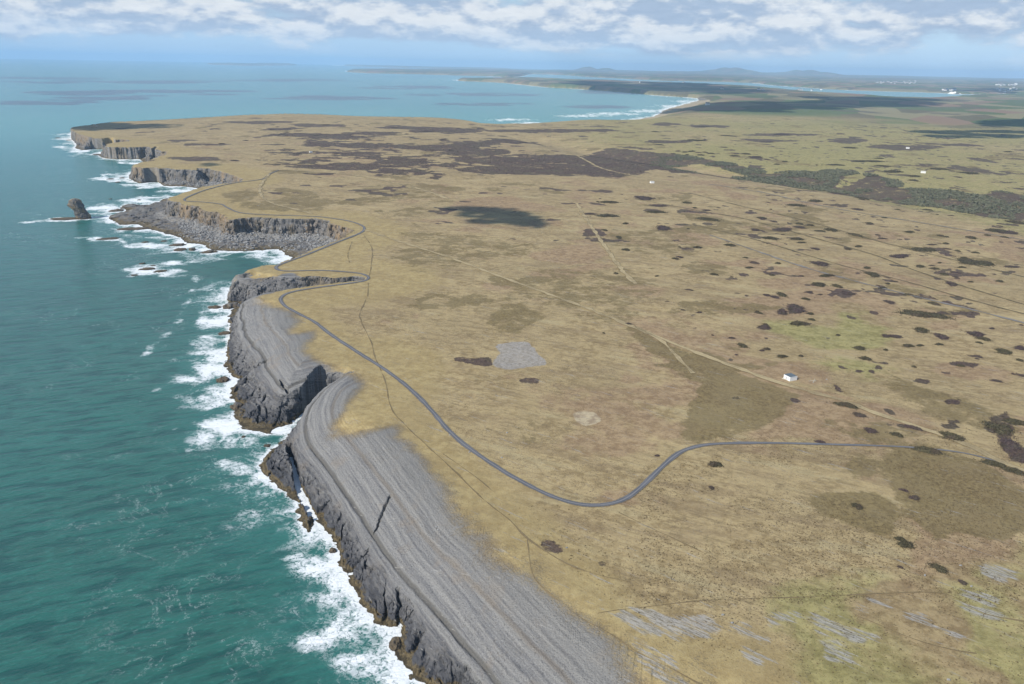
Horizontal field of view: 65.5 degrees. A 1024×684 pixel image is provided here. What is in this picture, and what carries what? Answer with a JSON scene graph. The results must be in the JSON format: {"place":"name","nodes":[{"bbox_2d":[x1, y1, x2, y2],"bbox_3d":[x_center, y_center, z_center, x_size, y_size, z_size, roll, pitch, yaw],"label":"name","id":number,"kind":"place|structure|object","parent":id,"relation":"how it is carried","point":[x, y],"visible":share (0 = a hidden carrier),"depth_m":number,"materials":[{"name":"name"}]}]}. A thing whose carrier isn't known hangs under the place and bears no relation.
{"place":"outdoors","nodes":[
{"label":"outdoors","id":0,"kind":"place"},
{"bbox_2d":[258,174,311,213],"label":"grass track","id":1,"kind":"structure","parent":0,"point":[260,188],"depth_m":1623.60,"materials":[{"name":"soil"}]},
{"bbox_2d":[292,170,448,198],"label":"grass track","id":2,"kind":"structure","parent":0,"point":[441,196],"depth_m":1848.34,"materials":[{"name":"soil"}]},
{"bbox_2d":[0,59,975,683],"bbox_3d":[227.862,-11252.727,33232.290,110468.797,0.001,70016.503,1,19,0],"label":"sea","id":3,"kind":"structure","parent":0,"point":[152,531],"depth_m":700.29,"materials":[{"name":"liquid"}]},
{"bbox_2d":[51,217,76,219],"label":"sea rock","id":4,"kind":"object","parent":3,"relation":"in","point":[67,218],"visible":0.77,"depth_m":1541.66,"materials":[{"name":"stone"}]},
{"bbox_2d":[67,198,90,219],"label":"sea stack","id":5,"kind":"object","parent":3,"relation":"in","point":[76,206],"visible":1,"depth_m":1541.85,"materials":[{"name":"stone"}]},
{"bbox_2d":[96,237,118,239],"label":"sea rock","id":6,"kind":"object","parent":3,"relation":"in","point":[111,238],"visible":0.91,"depth_m":1381.65,"materials":[{"name":"stone"}]},
{"bbox_2d":[109,209,123,211],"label":"sea rock","id":7,"kind":"object","parent":3,"relation":"in","point":[116,210],"visible":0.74,"depth_m":1633.41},
{"bbox_2d":[109,212,133,218],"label":"sea rock","id":8,"kind":"object","parent":3,"relation":"in","point":[119,214],"visible":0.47,"depth_m":1576.38,"materials":[{"name":"stone"}]},
{"bbox_2d":[120,204,136,208],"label":"sea rock","id":9,"kind":"object","parent":3,"relation":"in","point":[127,206],"visible":0.45,"depth_m":1668.09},
{"bbox_2d":[117,227,148,229],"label":"sea rock","id":10,"kind":"object","parent":3,"relation":"in","point":[134,228],"visible":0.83,"depth_m":1464.96,"materials":[{"name":"stone"}]},
{"bbox_2d":[124,207,150,212],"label":"sea rock","id":11,"kind":"object","parent":3,"relation":"in","point":[143,209],"visible":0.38,"depth_m":1619.44,"materials":[{"name":"stone"}]},
{"bbox_2d":[139,267,154,269],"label":"sea rock","id":12,"kind":"object","parent":3,"relation":"in","point":[148,268],"visible":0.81,"depth_m":1189.77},
{"bbox_2d":[169,243,186,245],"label":"sea rock","id":13,"kind":"object","parent":3,"relation":"in","point":[180,244],"visible":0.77,"depth_m":1345.64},
{"bbox_2d":[199,250,217,253],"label":"sea rock","id":14,"kind":"object","parent":3,"relation":"in","point":[209,251],"visible":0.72,"depth_m":1300.78,"materials":[{"name":"stone"}]},
{"bbox_2d":[208,305,221,308],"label":"sea rock","id":15,"kind":"object","parent":3,"relation":"in","point":[214,307],"visible":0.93,"depth_m":1014.59,"materials":[{"name":"stone"}]},
{"bbox_2d":[216,376,229,382],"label":"sea rock","id":16,"kind":"object","parent":3,"relation":"in","point":[223,379],"visible":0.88,"depth_m":784.00,"materials":[{"name":"stone"}]},
{"bbox_2d":[218,331,230,334],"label":"sea rock","id":17,"kind":"object","parent":3,"relation":"in","point":[224,333],"visible":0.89,"depth_m":918.75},
{"bbox_2d":[222,302,237,308],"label":"sea rock","id":18,"kind":"object","parent":3,"relation":"in","point":[229,305],"visible":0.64,"depth_m":1015.63,"materials":[{"name":"stone"}]},
{"bbox_2d":[230,402,242,409],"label":"sea rock","id":19,"kind":"object","parent":3,"relation":"in","point":[236,405],"visible":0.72,"depth_m":723.51,"materials":[{"name":"stone"}]},
{"bbox_2d":[329,547,336,552],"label":"sea rock","id":20,"kind":"object","parent":3,"relation":"in","point":[332,550],"visible":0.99,"depth_m":514.91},
{"bbox_2d":[389,636,401,650],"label":"sea rock","id":21,"kind":"object","parent":3,"relation":"in","point":[394,643],"visible":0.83,"depth_m":432.19,"materials":[{"name":"stone"}]},
{"bbox_2d":[0,0,1023,77],"label":"sky","id":22,"kind":"structure","parent":0,"point":[937,38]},
{"bbox_2d":[70,62,1023,683],"bbox_3d":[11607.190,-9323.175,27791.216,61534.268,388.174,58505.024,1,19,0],"label":"ground","id":23,"kind":"structure","parent":0,"point":[460,594],"depth_m":744.48,"materials":[{"name":"plant"}]},
{"bbox_2d":[164,170,335,251],"bbox_3d":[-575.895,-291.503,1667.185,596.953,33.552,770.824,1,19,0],"label":"beach boulders","id":24,"kind":"object","parent":23,"relation":"on","point":[249,238],"visible":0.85,"depth_m":1394.27,"materials":[{"name":"stone"}]},
{"bbox_2d":[445,455,494,492],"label":"footpath","id":25,"kind":"structure","parent":23,"relation":"on","point":[471,473],"depth_m":539.95,"materials":[{"name":"soil"}]},
{"bbox_2d":[359,284,629,581],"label":"footpath","id":26,"kind":"structure","parent":23,"relation":"on","point":[526,537],"depth_m":530.04,"materials":[{"name":"soil"}]},
{"bbox_2d":[594,213,620,217],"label":"gorse bush","id":27,"kind":"object","parent":23,"relation":"on","point":[606,215],"visible":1,"depth_m":1487.12,"materials":[{"name":"green plant"}]},
{"bbox_2d":[598,201,618,203],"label":"gorse bush","id":28,"kind":"object","parent":23,"relation":"on","point":[609,202],"visible":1,"depth_m":1634.91,"materials":[{"name":"green plant"}]},
{"bbox_2d":[527,538,701,683],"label":"footpath","id":29,"kind":"structure","parent":23,"relation":"on","point":[548,592],"depth_m":398.10,"materials":[{"name":"soil"}]},
{"bbox_2d":[257,127,1023,553],"bbox_3d":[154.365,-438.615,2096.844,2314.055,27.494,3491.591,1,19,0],"label":"heather","id":30,"kind":"object","parent":23,"relation":"on","point":[569,173],"visible":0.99,"depth_m":2225.73,"materials":[{"name":"brown plant"}]},
{"bbox_2d":[634,196,654,201],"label":"heather clump","id":31,"kind":"object","parent":23,"relation":"on","point":[644,198],"visible":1,"depth_m":1703.89,"materials":[{"name":"brown plant"}]},
{"bbox_2d":[645,210,667,213],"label":"gorse bush","id":32,"kind":"object","parent":23,"relation":"on","point":[653,211],"visible":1,"depth_m":1536.16,"materials":[{"name":"green plant"}]},
{"bbox_2d":[645,204,671,206],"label":"heather clump","id":33,"kind":"object","parent":23,"relation":"on","point":[659,205],"visible":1,"depth_m":1614.20,"materials":[{"name":"brown plant"}]},
{"bbox_2d":[619,512,703,552],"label":"footpath","id":34,"kind":"structure","parent":23,"relation":"on","point":[669,536],"depth_m":472.68,"materials":[{"name":"soil"}]},
{"bbox_2d":[653,225,672,230],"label":"heather clump","id":35,"kind":"object","parent":23,"relation":"on","point":[663,227],"visible":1,"depth_m":1384.28,"materials":[{"name":"brown plant"}]},
{"bbox_2d":[346,257,1023,683],"bbox_3d":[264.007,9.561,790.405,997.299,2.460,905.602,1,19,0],"label":"grass tussocks","id":36,"kind":"object","parent":23,"relation":"on","point":[830,533],"depth_m":466.25,"materials":[{"name":"brown plant"}]},
{"bbox_2d":[690,217,721,221],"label":"gorse bush","id":37,"kind":"object","parent":23,"relation":"on","point":[706,218],"visible":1,"depth_m":1475.55,"materials":[{"name":"green plant"}]},
{"bbox_2d":[707,460,723,467],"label":"gorse bush","id":38,"kind":"object","parent":23,"relation":"on","point":[713,464],"visible":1,"depth_m":560.87,"materials":[{"name":"green plant"}]},
{"bbox_2d":[733,343,749,347],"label":"gorse bush","id":39,"kind":"object","parent":23,"relation":"on","point":[742,345],"visible":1,"depth_m":803.23,"materials":[{"name":"green plant"}]},
{"bbox_2d":[757,324,772,329],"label":"heather clump","id":40,"kind":"object","parent":23,"relation":"on","point":[765,327],"visible":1,"depth_m":860.16,"materials":[{"name":"brown plant"}]},
{"bbox_2d":[762,236,780,239],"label":"gorse bush","id":41,"kind":"object","parent":23,"relation":"on","point":[770,237],"visible":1,"depth_m":1316.26,"materials":[{"name":"green plant"}]},
{"bbox_2d":[772,291,786,297],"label":"gorse bush","id":42,"kind":"object","parent":23,"relation":"on","point":[780,293],"visible":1,"depth_m":988.97,"materials":[{"name":"green plant"}]},
{"bbox_2d":[769,227,792,231],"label":"heather clump","id":43,"kind":"object","parent":23,"relation":"on","point":[783,229],"visible":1,"depth_m":1394.65,"materials":[{"name":"brown plant"}]},
{"bbox_2d":[776,308,787,315],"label":"heather clump","id":44,"kind":"object","parent":23,"relation":"on","point":[781,311],"visible":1,"depth_m":917.48,"materials":[{"name":"brown plant"}]},
{"bbox_2d":[782,373,797,380],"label":"white hut","id":45,"kind":"object","parent":23,"relation":"on","point":[790,377],"visible":1,"depth_m":717.32,"materials":[{"name":"stone"}]},
{"bbox_2d":[782,304,807,315],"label":"heather clump","id":46,"kind":"object","parent":23,"relation":"on","point":[795,308],"visible":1,"depth_m":927.55,"materials":[{"name":"brown plant"}]},
{"bbox_2d":[789,237,804,240],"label":"gorse bush","id":47,"kind":"object","parent":23,"relation":"on","point":[797,238],"visible":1,"depth_m":1314.51,"materials":[{"name":"green plant"}]},
{"bbox_2d":[785,320,809,326],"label":"gorse bush","id":48,"kind":"object","parent":23,"relation":"on","point":[797,323],"visible":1,"depth_m":874.99,"materials":[{"name":"green plant"}]},
{"bbox_2d":[785,203,810,206],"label":"gorse bush","id":49,"kind":"object","parent":23,"relation":"on","point":[799,205],"visible":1,"depth_m":1653.47,"materials":[{"name":"green plant"}]},
{"bbox_2d":[599,591,1023,621],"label":"footpath","id":50,"kind":"structure","parent":23,"relation":"on","point":[815,596],"depth_m":421.88,"materials":[{"name":"soil"}]},
{"bbox_2d":[808,282,824,286],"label":"gorse bush","id":51,"kind":"object","parent":23,"relation":"on","point":[819,284],"visible":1,"depth_m":1039.66,"materials":[{"name":"green plant"}]},
{"bbox_2d":[805,261,831,267],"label":"heather clump","id":52,"kind":"object","parent":23,"relation":"on","point":[820,263],"visible":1,"depth_m":1152.53,"materials":[{"name":"brown plant"}]},
{"bbox_2d":[818,274,836,276],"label":"gorse bush","id":53,"kind":"object","parent":23,"relation":"on","point":[825,275],"visible":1,"depth_m":1084.14,"materials":[{"name":"green plant"}]},
{"bbox_2d":[640,199,1021,303],"bbox_3d":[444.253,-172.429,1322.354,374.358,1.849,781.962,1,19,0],"label":"ditch line","id":54,"kind":"object","parent":23,"relation":"on","point":[869,253],"visible":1,"depth_m":1187.43,"materials":[{"name":"soil"}]},
{"bbox_2d":[825,228,839,231],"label":"gorse bush","id":55,"kind":"object","parent":23,"relation":"on","point":[831,229],"visible":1,"depth_m":1398.12,"materials":[{"name":"green plant"}]},
{"bbox_2d":[650,154,1023,219],"bbox_3d":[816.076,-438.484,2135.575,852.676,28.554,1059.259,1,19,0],"label":"scrub wood","id":56,"kind":"object","parent":23,"relation":"on","point":[916,192],"visible":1,"depth_m":1992.22,"materials":[{"name":"green plant"}]},
{"bbox_2d":[826,401,859,409],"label":"gorse bush","id":57,"kind":"object","parent":23,"relation":"on","point":[847,404],"visible":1,"depth_m":664.27,"materials":[{"name":"green plant"}]},
{"bbox_2d":[841,291,855,295],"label":"heather clump","id":58,"kind":"object","parent":23,"relation":"on","point":[846,293],"visible":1,"depth_m":1000.78,"materials":[{"name":"brown plant"}]},
{"bbox_2d":[850,503,864,510],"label":"gorse bush","id":59,"kind":"object","parent":23,"relation":"on","point":[858,506],"visible":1,"depth_m":510.42,"materials":[{"name":"green plant"}]},
{"bbox_2d":[693,224,1023,313],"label":"ditch line","id":60,"kind":"object","parent":23,"relation":"on","point":[866,271],"visible":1,"depth_m":1113.79,"materials":[{"name":"soil"}]},
{"bbox_2d":[849,346,868,350],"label":"gorse bush","id":61,"kind":"object","parent":23,"relation":"on","point":[859,348],"visible":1,"depth_m":801.76,"materials":[{"name":"green plant"}]},
{"bbox_2d":[695,194,1023,276],"bbox_3d":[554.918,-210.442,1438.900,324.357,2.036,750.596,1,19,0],"label":"ditch line","id":62,"kind":"object","parent":23,"relation":"on","point":[872,239],"visible":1,"depth_m":1312.47,"materials":[{"name":"soil"}]},
{"bbox_2d":[850,412,868,418],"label":"heather clump","id":63,"kind":"object","parent":23,"relation":"on","point":[859,414],"visible":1,"depth_m":646.64,"materials":[{"name":"brown plant"}]},
{"bbox_2d":[855,356,871,360],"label":"gorse bush","id":64,"kind":"object","parent":23,"relation":"on","point":[865,358],"visible":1,"depth_m":773.42,"materials":[{"name":"green plant"}]},
{"bbox_2d":[847,160,884,162],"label":"gorse bush","id":65,"kind":"object","parent":23,"relation":"on","point":[867,161],"visible":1,"depth_m":2482.29,"materials":[{"name":"green plant"}]},
{"bbox_2d":[860,427,879,434],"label":"heather clump","id":66,"kind":"object","parent":23,"relation":"on","point":[868,430],"visible":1,"depth_m":618.84,"materials":[{"name":"brown plant"}]},
{"bbox_2d":[861,271,880,277],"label":"gorse bush","id":67,"kind":"object","parent":23,"relation":"on","point":[873,274],"visible":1,"depth_m":1096.46,"materials":[{"name":"green plant"}]},
{"bbox_2d":[878,170,902,172],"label":"gorse bush","id":68,"kind":"object","parent":23,"relation":"on","point":[892,171],"visible":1,"depth_m":2238.31,"materials":[{"name":"green plant"}]},
{"bbox_2d":[880,334,902,338],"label":"heather clump","id":69,"kind":"object","parent":23,"relation":"on","point":[896,336],"visible":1,"depth_m":840.72,"materials":[{"name":"brown plant"}]},
{"bbox_2d":[885,432,903,437],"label":"gorse bush","id":70,"kind":"object","parent":23,"relation":"on","point":[898,434],"visible":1,"depth_m":612.55,"materials":[{"name":"green plant"}]},
{"bbox_2d":[888,254,911,258],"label":"heather clump","id":71,"kind":"object","parent":23,"relation":"on","point":[902,256],"visible":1,"depth_m":1211.76,"materials":[{"name":"brown plant"}]},
{"bbox_2d":[894,539,916,548],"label":"gorse bush","id":72,"kind":"object","parent":23,"relation":"on","point":[904,544],"visible":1,"depth_m":470.34,"materials":[{"name":"green plant"}]},
{"bbox_2d":[891,422,928,432],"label":"heather clump","id":73,"kind":"object","parent":23,"relation":"on","point":[913,427],"visible":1,"depth_m":626.45,"materials":[{"name":"brown plant"}]},
{"bbox_2d":[909,495,920,500],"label":"heather clump","id":74,"kind":"object","parent":23,"relation":"on","point":[915,497],"visible":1,"depth_m":522.44,"materials":[{"name":"brown plant"}]},
{"bbox_2d":[855,614,976,653],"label":"footpath","id":75,"kind":"structure","parent":23,"relation":"on","point":[922,641],"depth_m":389.61,"materials":[{"name":"soil"}]},
{"bbox_2d":[881,308,958,320],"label":"gorse bush","id":76,"kind":"object","parent":23,"relation":"on","point":[921,314],"visible":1,"depth_m":916.41,"materials":[{"name":"green plant"}]},
{"bbox_2d":[911,247,928,252],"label":"gorse bush","id":77,"kind":"object","parent":23,"relation":"on","point":[919,249],"visible":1,"depth_m":1253.31,"materials":[{"name":"green plant"}]},
{"bbox_2d":[911,326,929,333],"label":"gorse bush","id":78,"kind":"object","parent":23,"relation":"on","point":[921,330],"visible":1,"depth_m":860.05,"materials":[{"name":"green plant"}]},
{"bbox_2d":[911,445,944,455],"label":"gorse bush","id":79,"kind":"object","parent":23,"relation":"on","point":[928,450],"visible":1,"depth_m":586.95,"materials":[{"name":"green plant"}]},
{"bbox_2d":[923,247,936,251],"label":"gorse bush","id":80,"kind":"object","parent":23,"relation":"on","point":[929,249],"visible":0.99,"depth_m":1253.47,"materials":[{"name":"green plant"}]},
{"bbox_2d":[925,301,940,305],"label":"gorse bush","id":81,"kind":"object","parent":23,"relation":"on","point":[934,303],"visible":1,"depth_m":962.17,"materials":[{"name":"green plant"}]},
{"bbox_2d":[924,167,949,169],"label":"gorse bush","id":82,"kind":"object","parent":23,"relation":"on","point":[936,168],"visible":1,"depth_m":2310.64,"materials":[{"name":"green plant"}]},
{"bbox_2d":[926,561,950,576],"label":"gorse bush","id":83,"kind":"object","parent":23,"relation":"on","point":[940,568],"visible":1,"depth_m":448.11,"materials":[{"name":"green plant"}]},
{"bbox_2d":[934,333,951,340],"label":"heather clump","id":84,"kind":"object","parent":23,"relation":"on","point":[942,336],"visible":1,"depth_m":842.54,"materials":[{"name":"brown plant"}]},
{"bbox_2d":[944,281,956,286],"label":"heather clump","id":85,"kind":"object","parent":23,"relation":"on","point":[950,283],"visible":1,"depth_m":1055.68,"materials":[{"name":"brown plant"}]},
{"bbox_2d":[935,429,966,441],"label":"gorse bush","id":86,"kind":"object","parent":23,"relation":"on","point":[950,435],"visible":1,"depth_m":609.39,"materials":[{"name":"green plant"}]},
{"bbox_2d":[954,256,977,265],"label":"gorse bush","id":87,"kind":"object","parent":23,"relation":"on","point":[969,261],"visible":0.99,"depth_m":1177.92,"materials":[{"name":"green plant"}]},
{"bbox_2d":[965,331,986,336],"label":"heather clump","id":88,"kind":"object","parent":23,"relation":"on","point":[977,333],"visible":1,"depth_m":853.62,"materials":[{"name":"purple plant"}]},
{"bbox_2d":[972,336,994,341],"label":"gorse bush","id":89,"kind":"object","parent":23,"relation":"on","point":[984,338],"visible":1,"depth_m":837.48,"materials":[{"name":"green plant"}]},
{"bbox_2d":[975,260,994,265],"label":"gorse bush","id":90,"kind":"object","parent":23,"relation":"on","point":[984,263],"visible":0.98,"depth_m":1166.95,"materials":[{"name":"green plant"}]},
{"bbox_2d":[972,458,1011,467],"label":"gorse bush","id":91,"kind":"object","parent":23,"relation":"on","point":[992,462],"visible":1,"depth_m":569.43,"materials":[{"name":"green plant"}]},
{"bbox_2d":[986,228,1007,232],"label":"gorse bush","id":92,"kind":"object","parent":23,"relation":"on","point":[994,230],"visible":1,"depth_m":1423.48,"materials":[{"name":"green plant"}]},
{"bbox_2d":[976,418,1021,438],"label":"gorse bush","id":93,"kind":"object","parent":23,"relation":"on","point":[1000,428],"visible":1,"depth_m":627.30,"materials":[{"name":"green plant"}]},
{"bbox_2d":[994,347,1012,355],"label":"gorse bush","id":94,"kind":"object","parent":23,"relation":"on","point":[1003,351],"visible":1,"depth_m":799.13,"materials":[{"name":"green plant"}]},
{"bbox_2d":[993,435,1021,454],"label":"heather clump","id":95,"kind":"object","parent":23,"relation":"on","point":[1007,444],"visible":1,"depth_m":599.53,"materials":[{"name":"purple plant"}]},
{"bbox_2d":[992,466,1023,475],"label":"gorse bush","id":96,"kind":"object","parent":23,"relation":"on","point":[1015,470],"visible":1,"depth_m":559.84,"materials":[{"name":"green plant"}]},
{"bbox_2d":[1002,229,1018,234],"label":"heather clump","id":97,"kind":"object","parent":23,"relation":"on","point":[1010,232],"visible":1,"depth_m":1412.79,"materials":[{"name":"purple plant"}]},
{"bbox_2d":[1001,452,1023,463],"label":"heather clump","id":98,"kind":"object","parent":23,"relation":"on","point":[1019,457],"visible":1,"depth_m":579.11,"materials":[{"name":"purple plant"}]},
{"bbox_2d":[1002,418,1023,425],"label":"gorse bush","id":99,"kind":"object","parent":23,"relation":"on","point":[1013,421],"visible":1,"depth_m":638.14,"materials":[{"name":"green plant"}]},
{"bbox_2d":[1005,220,1023,224],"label":"gorse bush","id":100,"kind":"object","parent":23,"relation":"on","point":[1015,222],"visible":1,"depth_m":1526.88,"materials":[{"name":"green plant"}]},
{"bbox_2d":[1014,345,1023,350],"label":"heather clump","id":101,"kind":"object","parent":23,"relation":"on","point":[1019,347],"visible":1,"depth_m":813.17,"materials":[{"name":"purple plant"}]},
{"bbox_2d":[183,170,1023,506],"bbox_3d":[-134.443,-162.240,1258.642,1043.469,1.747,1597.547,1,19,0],"label":"coast road","id":102,"kind":"structure","parent":0,"point":[509,474],"depth_m":595.43,"materials":[{"name":"asphalt"}]},
{"bbox_2d":[566,151,640,176],"bbox_3d":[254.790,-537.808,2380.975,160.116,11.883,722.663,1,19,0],"label":"grass track","id":103,"kind":"structure","parent":0,"point":[598,166],"depth_m":2226.66,"materials":[{"name":"soil"}]},
{"bbox_2d":[575,203,637,283],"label":"grass track","id":104,"kind":"structure","parent":0,"point":[621,268],"depth_m":1215.74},
{"bbox_2d":[634,326,694,372],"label":"grass track","id":105,"kind":"structure","parent":0,"point":[678,358],"depth_m":780.51,"materials":[{"name":"soil"}]},
{"bbox_2d":[365,230,1023,470],"bbox_3d":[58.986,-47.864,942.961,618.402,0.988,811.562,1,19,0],"label":"grass track","id":106,"kind":"structure","parent":0,"point":[982,451],"depth_m":728.80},
{"bbox_2d":[710,235,1023,322],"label":"gravel track","id":107,"kind":"structure","parent":0,"point":[872,285],"depth_m":1040.83,"materials":[{"name":"gravel"}]},
{"bbox_2d":[712,184,1023,239],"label":"gravel track","id":108,"kind":"structure","parent":0,"point":[871,214],"depth_m":1566.41,"materials":[{"name":"gravel"}]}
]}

